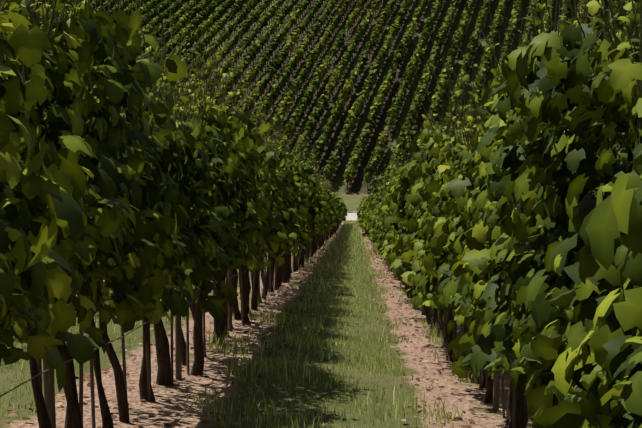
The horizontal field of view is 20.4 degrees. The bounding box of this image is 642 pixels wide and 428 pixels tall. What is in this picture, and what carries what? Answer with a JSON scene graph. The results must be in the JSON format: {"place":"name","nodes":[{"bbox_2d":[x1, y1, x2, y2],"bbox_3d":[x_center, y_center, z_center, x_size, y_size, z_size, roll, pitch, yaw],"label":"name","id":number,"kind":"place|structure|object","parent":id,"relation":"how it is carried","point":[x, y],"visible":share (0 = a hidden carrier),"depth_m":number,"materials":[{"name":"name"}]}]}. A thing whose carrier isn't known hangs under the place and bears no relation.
{"place":"outdoors","nodes":[
{"label":"outdoors","id":0,"kind":"place"},
{"bbox_2d":[0,0,639,427],"bbox_3d":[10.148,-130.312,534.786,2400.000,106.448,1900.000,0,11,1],"label":"ground","id":1,"kind":"structure","parent":0,"point":[162,410],"depth_m":15.67,"materials":[{"name":"soil"}]},
{"bbox_2d":[0,252,267,422],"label":"grass strip","id":2,"kind":"object","parent":1,"relation":"on","point":[76,331],"depth_m":11.25,"materials":[{"name":"green plant"}]},
{"bbox_2d":[0,0,347,427],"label":"vine","id":3,"kind":"object","parent":1,"relation":"on","point":[199,207],"depth_m":5.63,"materials":[{"name":"green plant"}]},
{"bbox_2d":[0,0,341,194],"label":"vine shoot stems","id":4,"kind":"object","parent":3,"relation":"attached to","point":[23,72],"visible":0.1,"depth_m":10.90,"materials":[{"name":"green plant"}]},
{"bbox_2d":[31,12,330,427],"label":"trunks","id":5,"kind":"object","parent":1,"relation":"on","point":[49,388],"visible":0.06,"depth_m":9.86,"materials":[{"name":"brown wood"}]},
{"bbox_2d":[17,112,123,195],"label":"vine","id":6,"kind":"object","parent":5,"relation":"attached to","point":[42,123],"depth_m":5.96,"materials":[{"name":"green plant"}]},
{"bbox_2d":[0,2,266,396],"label":"trellis wires","id":7,"kind":"object","parent":5,"relation":"attached to","point":[106,343],"visible":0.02,"depth_m":6.94,"materials":[{"name":"grey metal"}]},
{"bbox_2d":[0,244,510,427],"bbox_3d":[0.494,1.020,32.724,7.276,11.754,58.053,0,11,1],"label":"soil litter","id":8,"kind":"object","parent":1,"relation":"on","point":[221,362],"visible":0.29,"depth_m":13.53,"materials":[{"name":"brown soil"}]},
{"bbox_2d":[173,224,340,358],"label":"weeds","id":9,"kind":"object","parent":1,"relation":"on","point":[217,343],"visible":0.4,"depth_m":13.98,"materials":[{"name":"green plant"}]},
{"bbox_2d":[186,220,471,427],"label":"grass strip","id":10,"kind":"object","parent":1,"relation":"on","point":[345,233],"depth_m":14.87,"materials":[{"name":"green plant"}]},
{"bbox_2d":[30,0,635,191],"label":"hillside vineyard","id":11,"kind":"object","parent":1,"relation":"on","point":[361,60],"depth_m":182.49,"materials":[{"name":"green plant"}]},
{"bbox_2d":[366,235,478,382],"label":"weeds","id":12,"kind":"object","parent":1,"relation":"on","point":[435,335],"visible":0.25,"depth_m":17.89,"materials":[{"name":"green plant"}]},
{"bbox_2d":[377,136,615,427],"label":"trunks","id":13,"kind":"object","parent":1,"relation":"on","point":[496,378],"visible":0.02,"depth_m":11.20,"materials":[{"name":"brown wood"}]},
{"bbox_2d":[553,150,641,323],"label":"vine","id":14,"kind":"object","parent":13,"relation":"attached to","point":[629,158],"depth_m":6.23,"materials":[{"name":"green plant"}]},
{"bbox_2d":[356,0,641,427],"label":"vine","id":15,"kind":"object","parent":1,"relation":"on","point":[493,238],"depth_m":5.09,"materials":[{"name":"green plant"}]},
{"bbox_2d":[369,0,641,192],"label":"vine shoot stems","id":16,"kind":"object","parent":15,"relation":"attached to","point":[631,31],"visible":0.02,"depth_m":7.82,"materials":[{"name":"green plant"}]},
{"bbox_2d":[345,213,356,219],"bbox_3d":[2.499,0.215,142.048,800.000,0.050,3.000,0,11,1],"label":"road","id":17,"kind":"structure","parent":0,"point":[351,216],"depth_m":142.03,"materials":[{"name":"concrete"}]}
]}

